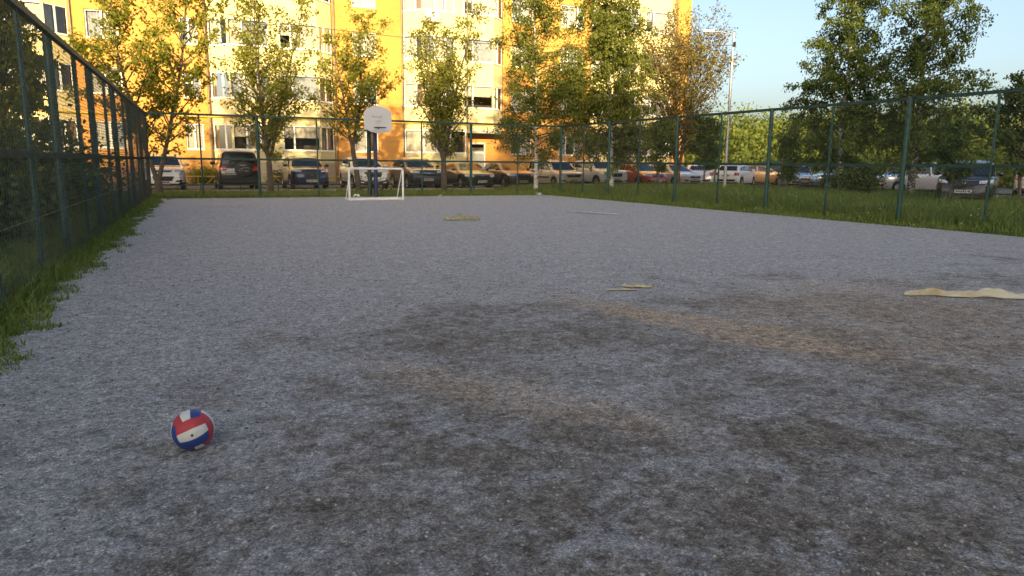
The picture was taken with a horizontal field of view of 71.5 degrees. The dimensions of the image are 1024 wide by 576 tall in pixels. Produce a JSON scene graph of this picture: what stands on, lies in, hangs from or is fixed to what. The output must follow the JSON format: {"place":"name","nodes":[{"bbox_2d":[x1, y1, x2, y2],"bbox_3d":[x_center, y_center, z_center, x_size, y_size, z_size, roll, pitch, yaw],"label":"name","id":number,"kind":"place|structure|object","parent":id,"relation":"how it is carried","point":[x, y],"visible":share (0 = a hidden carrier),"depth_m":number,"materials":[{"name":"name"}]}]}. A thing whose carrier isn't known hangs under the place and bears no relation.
{"place":"outdoors","nodes":[
{"label":"outdoors","id":0,"kind":"place"},
{"bbox_2d":[105,187,671,198],"bbox_3d":[-0.879,-4.608,33.466,33.326,0.291,5.850,-4,11,-25],"label":"grass strip","id":1,"kind":"object","parent":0,"point":[214,193],"depth_m":29.72,"materials":[{"name":"green plant"}]},
{"bbox_2d":[0,195,1023,575],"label":"playing court","id":2,"kind":"object","parent":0,"point":[186,239],"visible":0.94,"depth_m":4.31,"materials":[{"name":"grey gravel"}]},
{"bbox_2d":[171,409,214,449],"bbox_3d":[-1.551,0.689,3.461,0.197,0.197,0.198,-4,11,-27],"label":"volleyball","id":3,"kind":"object","parent":2,"relation":"on","point":[192,429],"visible":1,"depth_m":3.39,"materials":[{"name":"multicoloured leather"}]},
{"bbox_2d":[345,167,403,200],"bbox_3d":[-5.104,-3.858,26.343,2.080,1.190,0.752,-4,11,-25],"label":"football goal","id":4,"kind":"object","parent":2,"relation":"on","point":[377,198],"visible":0.96,"depth_m":26.16,"materials":[{"name":"white paint"}]},
{"bbox_2d":[364,106,391,196],"bbox_3d":[-5.357,-5.220,27.929,1.259,3.720,0.875,5,11,25],"label":"basketball hoop","id":5,"kind":"object","parent":2,"relation":"on","point":[377,119],"visible":0.98,"depth_m":27.74,"materials":[{"name":"white paint"}]},
{"bbox_2d":[443,213,480,219],"bbox_3d":[-1.236,-1.782,17.619,0.940,0.160,0.535,-2,10,-12],"label":"cloth heap","id":6,"kind":"object","parent":2,"relation":"on","point":[459,216],"visible":1,"depth_m":17.49,"materials":[{"name":"beige fabric"}]},
{"bbox_2d":[621,283,653,287],"bbox_3d":[1.439,-0.038,8.172,0.381,0.043,0.113,1,10,3],"label":"cloth scrap","id":7,"kind":"object","parent":2,"relation":"on","point":[637,285],"visible":1,"depth_m":8.15,"materials":[{"name":"beige fabric"}]},
{"bbox_2d":[903,287,1023,298],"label":"cloth strip","id":8,"kind":"object","parent":2,"relation":"on","point":[993,292],"visible":1,"depth_m":7.71,"materials":[{"name":"beige fabric"}]},
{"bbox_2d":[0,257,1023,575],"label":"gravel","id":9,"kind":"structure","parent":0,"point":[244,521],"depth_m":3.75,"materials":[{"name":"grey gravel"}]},
{"bbox_2d":[102,184,1023,198],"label":"parking lot","id":10,"kind":"structure","parent":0,"point":[1000,190],"depth_m":38.53,"materials":[{"name":"grey asphalt"}]},
{"bbox_2d":[135,154,188,189],"bbox_3d":[-16.404,-5.477,33.482,2.240,1.674,4.498,-4,11,-25],"label":"parked car","id":11,"kind":"object","parent":10,"relation":"on","point":[177,169],"visible":0.38,"depth_m":31.91,"materials":[{"name":"white paint"}]},
{"bbox_2d":[210,150,257,189],"bbox_3d":[-13.382,-5.731,34.520,2.260,1.876,4.774,-4,11,-25],"label":"parked car","id":12,"kind":"object","parent":10,"relation":"on","point":[223,173],"visible":0.73,"depth_m":32.58,"materials":[{"name":"black paint"}]},
{"bbox_2d":[281,155,328,188],"bbox_3d":[-10.544,-5.871,36.069,2.240,1.674,4.498,-4,11,-25],"label":"parked car","id":13,"kind":"object","parent":10,"relation":"on","point":[298,172],"visible":0.71,"depth_m":34.52,"materials":[{"name":"blue paint"}]},
{"bbox_2d":[339,156,388,188],"bbox_3d":[-7.801,-6.055,37.281,2.240,1.674,4.498,-4,11,-25],"label":"parked car","id":14,"kind":"object","parent":10,"relation":"on","point":[343,176],"visible":0.52,"depth_m":36.30,"materials":[{"name":"white paint"}]},
{"bbox_2d":[105,183,714,191],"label":"kerb","id":15,"kind":"structure","parent":10,"relation":"on","point":[316,189],"depth_m":36.23,"materials":[{"name":"concrete"}]},
{"bbox_2d":[390,157,440,187],"bbox_3d":[-5.214,-6.229,38.423,2.240,1.674,4.498,-4,11,-25],"label":"parked car","id":16,"kind":"object","parent":10,"relation":"on","point":[414,173],"visible":0.61,"depth_m":37.12,"materials":[{"name":"grey paint"}]},
{"bbox_2d":[446,162,494,187],"bbox_3d":[-2.575,-6.338,39.784,2.220,1.474,4.828,-4,11,-25],"label":"parked car","id":17,"kind":"object","parent":10,"relation":"on","point":[465,174],"visible":0.63,"depth_m":38.48,"materials":[{"name":"grey paint"}]},
{"bbox_2d":[484,163,533,187],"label":"parked car","id":18,"kind":"object","parent":10,"relation":"on","point":[508,173],"visible":0.53,"depth_m":39.26,"materials":[{"name":"brown paint"}]},
{"bbox_2d":[528,159,582,184],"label":"parked car","id":19,"kind":"object","parent":10,"relation":"on","point":[566,170],"visible":0.45,"depth_m":40.69,"materials":[{"name":"beige paint"}]},
{"bbox_2d":[572,159,626,184],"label":"parked car","id":20,"kind":"object","parent":10,"relation":"on","point":[617,175],"visible":0.41,"depth_m":41.71,"materials":[{"name":"white paint"}]},
{"bbox_2d":[620,164,666,185],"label":"parked car","id":21,"kind":"object","parent":10,"relation":"on","point":[627,167],"visible":0.34,"depth_m":42.82,"materials":[{"name":"red paint"}]},
{"bbox_2d":[653,165,702,184],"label":"parked car","id":22,"kind":"object","parent":10,"relation":"on","point":[694,174],"visible":0.36,"depth_m":44.29,"materials":[{"name":"silver paint"}]},
{"bbox_2d":[687,165,714,184],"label":"parked car","id":23,"kind":"object","parent":10,"relation":"on","point":[708,178],"visible":0.36,"depth_m":45.22,"materials":[{"name":"white paint"}]},
{"bbox_2d":[715,165,755,185],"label":"parked car","id":24,"kind":"object","parent":10,"relation":"on","point":[745,175],"visible":0.56,"depth_m":46.71,"materials":[{"name":"white paint"}]},
{"bbox_2d":[747,165,780,184],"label":"parked car","id":25,"kind":"object","parent":10,"relation":"on","point":[759,178],"visible":0.33,"depth_m":49.38,"materials":[{"name":"beige paint"}]},
{"bbox_2d":[780,166,816,184],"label":"parked car","id":26,"kind":"object","parent":10,"relation":"on","point":[802,173],"visible":0.28,"depth_m":44.83,"materials":[{"name":"blue metal"}]},
{"bbox_2d":[799,168,870,189],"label":"parked car","id":27,"kind":"object","parent":10,"relation":"on","point":[811,176],"visible":0.26,"depth_m":41.99,"materials":[{"name":"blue metal"}]},
{"bbox_2d":[874,162,943,191],"bbox_3d":[21.487,-5.891,38.061,4.548,1.676,2.150,-1,10,-7],"label":"parked car","id":28,"kind":"object","parent":10,"relation":"on","point":[920,183],"visible":0.26,"depth_m":37.24,"materials":[{"name":"silver metal"}]},
{"bbox_2d":[1012,171,1023,193],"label":"parked car","id":29,"kind":"object","parent":10,"relation":"on","point":[1016,186],"visible":0.3,"depth_m":32.78,"materials":[{"name":"beige paint"}]},
{"bbox_2d":[496,180,1023,236],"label":"tall grass","id":30,"kind":"structure","parent":0,"point":[868,217],"depth_m":22.39,"materials":[{"name":"green plant"}]},
{"bbox_2d":[689,0,1023,127],"label":"sky","id":31,"kind":"structure","parent":0,"point":[771,33],"materials":[{"name":"blue"}]},
{"label":"ground","id":32,"kind":"structure","parent":0,"visible":0},
{"bbox_2d":[0,10,10,95],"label":"broadleaf tree","id":33,"kind":"object","parent":32,"relation":"on","point":[8,40],"visible":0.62,"depth_m":13.87,"materials":[{"name":"green plant"}]},
{"bbox_2d":[1,139,53,230],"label":"shrub","id":34,"kind":"object","parent":32,"relation":"on","point":[46,210],"visible":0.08,"depth_m":12.41,"materials":[{"name":"green plant"}]},
{"bbox_2d":[0,0,67,149],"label":"broadleaf tree","id":35,"kind":"object","parent":32,"relation":"on","point":[15,66],"visible":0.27,"depth_m":19.23,"materials":[{"name":"green plant"}]},
{"bbox_2d":[0,98,99,249],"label":"shrub","id":36,"kind":"object","parent":32,"relation":"on","point":[96,174],"visible":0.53,"depth_m":10.24,"materials":[{"name":"green plant"}]},
{"bbox_2d":[0,92,128,220],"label":"shrub","id":37,"kind":"object","parent":32,"relation":"on","point":[79,164],"visible":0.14,"depth_m":14.96,"materials":[{"name":"green plant"}]},
{"bbox_2d":[0,0,150,310],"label":"chain link fence","id":38,"kind":"object","parent":32,"relation":"on","point":[48,35],"visible":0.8,"depth_m":9.90,"materials":[{"name":"green metal"}]},
{"bbox_2d":[20,140,139,203],"bbox_3d":[-13.400,-3.550,20.987,4.056,2.449,3.028,-2,10,-13],"label":"shrub","id":39,"kind":"object","parent":32,"relation":"on","point":[86,171],"visible":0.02,"depth_m":21.36,"materials":[{"name":"green plant"}]},
{"bbox_2d":[0,191,170,375],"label":"grass verge","id":40,"kind":"object","parent":32,"relation":"on","point":[18,310],"depth_m":8.34,"materials":[{"name":"green plant"}]},
{"bbox_2d":[57,0,235,193],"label":"maple tree","id":41,"kind":"object","parent":32,"relation":"on","point":[171,100],"visible":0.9,"depth_m":28.00,"materials":[{"name":"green plant"}]},
{"bbox_2d":[184,162,214,183],"bbox_3d":[-16.874,-6.187,38.861,2.232,1.371,2.331,-4,11,-27],"label":"shrub","id":42,"kind":"object","parent":32,"relation":"on","point":[193,172],"visible":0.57,"depth_m":38.57,"materials":[{"name":"green plant"}]},
{"bbox_2d":[213,0,321,191],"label":"maple tree","id":43,"kind":"object","parent":32,"relation":"on","point":[279,85],"visible":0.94,"depth_m":29.69,"materials":[{"name":"green plant"}]},
{"bbox_2d":[0,0,691,182],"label":"apartment building","id":44,"kind":"structure","parent":32,"relation":"on","point":[61,18],"depth_m":43.89,"materials":[{"name":"yellow paint"}]},
{"bbox_2d":[4,0,42,31],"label":"bay window","id":45,"kind":"structure","parent":44,"relation":"in","point":[34,6],"depth_m":36.22,"materials":[{"name":"white glass"}]},
{"bbox_2d":[40,2,68,35],"bbox_3d":[-23.740,-13.934,36.933,0.245,1.500,1.379,5,11,22],"label":"bay window","id":46,"kind":"structure","parent":44,"relation":"in","point":[58,11],"depth_m":37.11,"materials":[{"name":"white glass"}]},
{"bbox_2d":[54,62,72,92],"bbox_3d":[-23.770,-11.078,37.434,0.245,1.500,1.379,5,11,22],"label":"bay window","id":47,"kind":"structure","parent":44,"relation":"in","point":[66,65],"depth_m":37.73,"materials":[{"name":"white glass"}]},
{"bbox_2d":[60,119,78,147],"bbox_3d":[-23.799,-8.222,37.935,0.245,1.500,1.379,5,11,22],"label":"bay window","id":48,"kind":"structure","parent":44,"relation":"in","point":[72,121],"depth_m":38.24,"materials":[{"name":"white glass"}]},
{"bbox_2d":[84,9,117,38],"bbox_3d":[-22.059,-14.148,38.248,1.550,1.500,0.315,-4,11,-24],"label":"window","id":49,"kind":"structure","parent":44,"relation":"in","point":[92,13],"depth_m":38.19,"materials":[{"name":"white glass"}]},
{"bbox_2d":[92,67,122,94],"bbox_3d":[-22.088,-11.292,38.749,1.550,1.500,0.315,-4,11,-24],"label":"window","id":50,"kind":"structure","parent":44,"relation":"in","point":[113,68],"depth_m":38.82,"materials":[{"name":"white glass"}]},
{"bbox_2d":[96,121,123,148],"bbox_3d":[-22.118,-8.435,39.251,1.550,1.500,0.315,-4,11,-24],"label":"window","id":51,"kind":"structure","parent":44,"relation":"in","point":[99,121],"depth_m":39.24,"materials":[{"name":"white glass"}]},
{"bbox_2d":[178,17,197,44],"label":"window","id":52,"kind":"structure","parent":44,"relation":"in","point":[191,42],"depth_m":40.06,"materials":[{"name":"white glass"}]},
{"bbox_2d":[185,123,204,149],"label":"window","id":53,"kind":"structure","parent":44,"relation":"in","point":[195,137],"depth_m":41.06,"materials":[{"name":"white glass"}]},
{"bbox_2d":[207,17,227,45],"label":"bay window","id":54,"kind":"structure","parent":44,"relation":"in","point":[213,25],"depth_m":40.23,"materials":[{"name":"white glass"}]},
{"bbox_2d":[210,71,231,98],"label":"bay window","id":55,"kind":"structure","parent":44,"relation":"in","point":[217,92],"depth_m":40.60,"materials":[{"name":"white glass"}]},
{"bbox_2d":[213,124,233,149],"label":"bay window","id":56,"kind":"structure","parent":44,"relation":"in","point":[220,129],"depth_m":41.09,"materials":[{"name":"white glass"}]},
{"bbox_2d":[227,18,267,47],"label":"bay window","id":57,"kind":"structure","parent":44,"relation":"in","point":[232,41],"depth_m":40.20,"materials":[{"name":"white glass"}]},
{"bbox_2d":[230,71,269,99],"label":"bay window","id":58,"kind":"structure","parent":44,"relation":"in","point":[233,85],"depth_m":40.68,"materials":[{"name":"white glass"}]},
{"bbox_2d":[233,124,271,150],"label":"bay window","id":59,"kind":"structure","parent":44,"relation":"in","point":[236,133],"depth_m":41.15,"materials":[{"name":"white glass"}]},
{"bbox_2d":[278,22,316,50],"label":"bay window","id":60,"kind":"structure","parent":44,"relation":"in","point":[309,40],"depth_m":41.66,"materials":[{"name":"white glass"}]},
{"bbox_2d":[280,74,318,101],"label":"bay window","id":61,"kind":"structure","parent":44,"relation":"in","point":[306,82],"depth_m":42.14,"materials":[{"name":"white glass"}]},
{"bbox_2d":[283,125,320,151],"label":"bay window","id":62,"kind":"structure","parent":44,"relation":"in","point":[300,130],"depth_m":42.48,"materials":[{"name":"white glass"}]},
{"bbox_2d":[315,25,331,54],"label":"bay window","id":63,"kind":"structure","parent":44,"relation":"in","point":[325,48],"depth_m":42.38,"materials":[{"name":"white glass"}]},
{"bbox_2d":[318,127,334,151],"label":"bay window","id":64,"kind":"structure","parent":44,"relation":"in","point":[328,138],"depth_m":43.47,"materials":[{"name":"white glass"}]},
{"bbox_2d":[320,77,332,103],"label":"bay window","id":65,"kind":"structure","parent":44,"relation":"in","point":[328,101],"depth_m":43.02,"materials":[{"name":"white glass"}]},
{"bbox_2d":[351,0,375,8],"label":"window","id":66,"kind":"structure","parent":44,"relation":"in","point":[370,4],"depth_m":43.62,"materials":[{"name":"white glass"}]},
{"bbox_2d":[352,31,375,57],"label":"window","id":67,"kind":"structure","parent":44,"relation":"in","point":[366,40],"depth_m":44.09,"materials":[{"name":"white glass"}]},
{"bbox_2d":[355,129,378,152],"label":"window","id":68,"kind":"structure","parent":44,"relation":"in","point":[362,148],"depth_m":45.00,"materials":[{"name":"white glass"}]},
{"bbox_2d":[403,34,420,59],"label":"bay window","id":69,"kind":"structure","parent":44,"relation":"in","point":[406,40],"depth_m":44.85,"materials":[{"name":"white glass"}]},
{"bbox_2d":[403,0,422,11],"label":"bay window","id":70,"kind":"structure","parent":44,"relation":"in","point":[410,5],"depth_m":44.38,"materials":[{"name":"white glass"}]},
{"bbox_2d":[404,83,423,106],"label":"bay window","id":71,"kind":"structure","parent":44,"relation":"in","point":[409,89],"depth_m":45.35,"materials":[{"name":"white glass"}]},
{"bbox_2d":[405,130,423,152],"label":"bay window","id":72,"kind":"structure","parent":44,"relation":"in","point":[417,137],"depth_m":45.82,"materials":[{"name":"white glass"}]},
{"bbox_2d":[425,11,438,21],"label":"air conditioner","id":73,"kind":"object","parent":44,"relation":"attached to","point":[430,14],"visible":0.55,"depth_m":44.06,"materials":[{"name":"white paint"}]},
{"bbox_2d":[423,35,454,60],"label":"bay window","id":74,"kind":"structure","parent":44,"relation":"in","point":[434,37],"depth_m":45.01,"materials":[{"name":"white glass"}]},
{"bbox_2d":[423,0,454,13],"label":"bay window","id":75,"kind":"structure","parent":44,"relation":"in","point":[448,6],"depth_m":44.56,"materials":[{"name":"white glass"}]},
{"bbox_2d":[424,130,466,153],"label":"bay window","id":76,"kind":"structure","parent":44,"relation":"in","point":[428,144],"depth_m":45.80,"materials":[{"name":"white glass"}]},
{"bbox_2d":[469,142,484,166],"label":"entrance door","id":77,"kind":"structure","parent":44,"relation":"in","point":[480,155],"depth_m":48.07,"materials":[{"name":"grey metal"}]},
{"bbox_2d":[464,85,493,109],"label":"bay window","id":78,"kind":"structure","parent":44,"relation":"in","point":[477,91],"depth_m":46.57,"materials":[{"name":"white glass"}]},
{"bbox_2d":[464,38,493,63],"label":"bay window","id":79,"kind":"structure","parent":44,"relation":"in","point":[486,56],"depth_m":46.20,"materials":[{"name":"white glass"}]},
{"bbox_2d":[464,0,493,16],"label":"bay window","id":80,"kind":"structure","parent":44,"relation":"in","point":[484,2],"depth_m":45.75,"materials":[{"name":"white glass"}]},
{"bbox_2d":[491,87,501,110],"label":"bay window","id":81,"kind":"structure","parent":44,"relation":"in","point":[496,90],"depth_m":47.42,"materials":[{"name":"white glass"}]},
{"bbox_2d":[494,45,502,66],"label":"bay window","id":82,"kind":"structure","parent":44,"relation":"in","point":[496,51],"depth_m":47.01,"materials":[{"name":"white glass"}]},
{"bbox_2d":[494,0,502,20],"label":"bay window","id":83,"kind":"structure","parent":44,"relation":"in","point":[497,2],"depth_m":46.56,"materials":[{"name":"white glass"}]},
{"bbox_2d":[558,134,580,155],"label":"window","id":84,"kind":"structure","parent":44,"relation":"in","point":[566,134],"depth_m":50.84,"materials":[{"name":"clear glass"}]},
{"bbox_2d":[561,5,583,28],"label":"window","id":85,"kind":"structure","parent":44,"relation":"in","point":[572,18],"depth_m":49.38,"materials":[{"name":"white glass"}]},
{"bbox_2d":[646,10,671,34],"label":"bay window","id":86,"kind":"structure","parent":44,"relation":"in","point":[657,16],"depth_m":51.14,"materials":[{"name":"white glass"}]},
{"bbox_2d":[295,0,407,190],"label":"maple tree","id":87,"kind":"object","parent":32,"relation":"on","point":[368,83],"visible":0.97,"depth_m":31.00,"materials":[{"name":"green plant"}]},
{"bbox_2d":[142,112,562,197],"bbox_3d":[-5.443,-5.076,28.699,16.656,3.368,0.179,-4,11,-23],"label":"chain link fence","id":88,"kind":"object","parent":32,"relation":"on","point":[258,149],"visible":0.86,"depth_m":27.91,"materials":[{"name":"green metal"}]},
{"bbox_2d":[351,164,394,191],"bbox_3d":[-6.068,-4.958,31.670,2.032,1.518,1.928,-1,10,-8],"label":"shrub","id":89,"kind":"object","parent":32,"relation":"on","point":[373,180],"visible":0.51,"depth_m":31.45,"materials":[{"name":"green plant"}]},
{"bbox_2d":[93,182,715,190],"bbox_3d":[-7.671,-4.679,33.548,45.036,0.465,0.040,-4,11,-26],"label":"knee fence","id":90,"kind":"object","parent":32,"relation":"on","point":[181,185],"visible":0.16,"depth_m":33.21,"materials":[{"name":"green metal"}]},
{"bbox_2d":[397,0,498,190],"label":"maple tree","id":91,"kind":"object","parent":32,"relation":"on","point":[444,80],"visible":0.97,"depth_m":32.47,"materials":[{"name":"green plant"}]},
{"bbox_2d":[481,0,594,189],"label":"birch tree","id":92,"kind":"object","parent":32,"relation":"on","point":[536,103],"visible":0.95,"depth_m":33.63,"materials":[{"name":"green plant"}]},
{"bbox_2d":[546,0,675,185],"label":"birch tree","id":93,"kind":"object","parent":32,"relation":"on","point":[606,25],"visible":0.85,"depth_m":34.85,"materials":[{"name":"green plant"}]},
{"bbox_2d":[646,115,682,184],"bbox_3d":[7.907,-7.119,37.656,2.109,4.176,3.339,6,11,29],"label":"young tree","id":94,"kind":"object","parent":32,"relation":"on","point":[671,155],"visible":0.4,"depth_m":37.52,"materials":[{"name":"green plant"}]},
{"bbox_2d":[617,0,746,183],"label":"maple tree","id":95,"kind":"object","parent":32,"relation":"on","point":[676,92],"visible":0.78,"depth_m":37.95,"materials":[{"name":"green plant"}]},
{"bbox_2d":[687,114,725,184],"bbox_3d":[10.753,-7.498,39.168,2.431,4.456,2.291,1,10,4],"label":"young tree","id":96,"kind":"object","parent":32,"relation":"on","point":[707,150],"visible":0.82,"depth_m":38.86,"materials":[{"name":"green plant"}]},
{"bbox_2d":[703,30,735,185],"bbox_3d":[10.532,-8.996,36.929,1.688,8.370,0.224,1,10,0],"label":"lamp post","id":97,"kind":"object","parent":32,"relation":"on","point":[729,103],"visible":0.9,"depth_m":36.76,"materials":[{"name":"metal"}]},
{"bbox_2d":[148,0,726,47],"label":"overhead cable","id":98,"kind":"object","parent":97,"relation":"attached to","point":[438,40],"visible":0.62,"depth_m":33.71,"materials":[{"name":"black metal"}]},
{"bbox_2d":[774,131,807,186],"bbox_3d":[13.436,-5.993,34.308,1.764,3.222,1.481,-4,11,-27],"label":"young linden","id":99,"kind":"object","parent":32,"relation":"on","point":[786,146],"visible":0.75,"depth_m":34.04,"materials":[{"name":"green plant"}]},
{"bbox_2d":[561,88,1023,229],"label":"chain link fence","id":100,"kind":"object","parent":32,"relation":"on","point":[768,164],"visible":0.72,"depth_m":19.62,"materials":[{"name":"green metal"}]},
{"bbox_2d":[776,0,901,190],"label":"birch tree","id":101,"kind":"object","parent":32,"relation":"on","point":[847,33],"visible":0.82,"depth_m":33.17,"materials":[{"name":"green plant"}]},
{"bbox_2d":[684,96,1023,170],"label":"forest","id":102,"kind":"object","parent":32,"relation":"on","point":[690,158],"visible":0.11,"depth_m":70.13,"materials":[{"name":"green plant"}]},
{"bbox_2d":[818,156,892,193],"bbox_3d":[15.697,-4.996,32.311,3.699,1.976,2.701,-4,11,-27],"label":"shrub","id":103,"kind":"object","parent":32,"relation":"on","point":[866,180],"visible":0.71,"depth_m":32.03,"materials":[{"name":"green plant"}]},
{"bbox_2d":[728,183,1022,197],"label":"knee fence","id":104,"kind":"object","parent":32,"relation":"on","point":[844,187],"visible":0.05,"depth_m":37.19,"materials":[{"name":"green metal"}]},
{"bbox_2d":[732,120,1023,188],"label":"undergrowth","id":105,"kind":"object","parent":32,"relation":"on","point":[1008,178],"visible":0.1,"depth_m":56.25,"materials":[{"name":"green plant"}]},
{"bbox_2d":[846,0,1004,192],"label":"birch tree","id":106,"kind":"object","parent":32,"relation":"on","point":[917,52],"visible":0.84,"depth_m":30.02,"materials":[{"name":"green plant"}]},
{"bbox_2d":[917,114,993,202],"bbox_3d":[14.426,-3.939,22.771,1.960,3.184,2.341,0,10,-4],"label":"young tree","id":107,"kind":"object","parent":32,"relation":"on","point":[965,126],"visible":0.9,"depth_m":22.92,"materials":[{"name":"green plant"}]},
{"bbox_2d":[934,160,1003,199],"bbox_3d":[17.508,-4.040,27.282,2.240,1.674,4.498,8,12,35],"label":"parked car","id":108,"kind":"object","parent":32,"relation":"on","point":[974,185],"visible":0.46,"depth_m":25.68,"materials":[{"name":"black paint"}]},
{"bbox_2d":[966,69,1023,197],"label":"young tree","id":109,"kind":"object","parent":32,"relation":"on","point":[1019,80],"visible":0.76,"depth_m":27.57,"materials":[{"name":"green plant"}]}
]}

